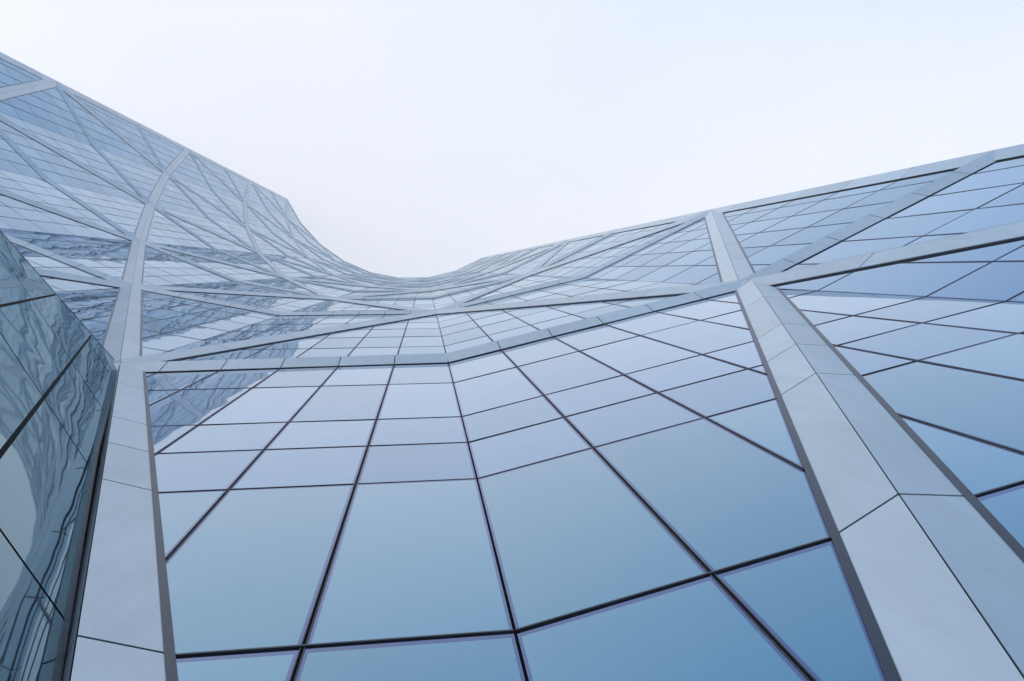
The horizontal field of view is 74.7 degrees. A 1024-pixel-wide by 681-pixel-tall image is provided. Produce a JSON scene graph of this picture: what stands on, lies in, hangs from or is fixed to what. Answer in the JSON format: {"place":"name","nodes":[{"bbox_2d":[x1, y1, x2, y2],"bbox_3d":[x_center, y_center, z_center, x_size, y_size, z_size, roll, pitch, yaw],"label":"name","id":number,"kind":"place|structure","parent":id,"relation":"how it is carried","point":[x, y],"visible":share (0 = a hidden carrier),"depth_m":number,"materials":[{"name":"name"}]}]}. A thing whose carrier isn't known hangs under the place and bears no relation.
{"place":"outdoors","nodes":[
{"label":"outdoors","id":0,"kind":"place"},
{"bbox_2d":[0,0,1023,276],"label":"sky","id":1,"kind":"structure","parent":0,"point":[409,138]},
{"label":"ground","id":2,"kind":"structure","parent":0,"visible":0},
{"bbox_2d":[0,52,1023,680],"bbox_3d":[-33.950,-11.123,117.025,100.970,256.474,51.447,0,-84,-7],"label":"glass tower","id":3,"kind":"structure","parent":2,"relation":"on","point":[250,430],"depth_m":10.11,"materials":[{"name":"glass"}]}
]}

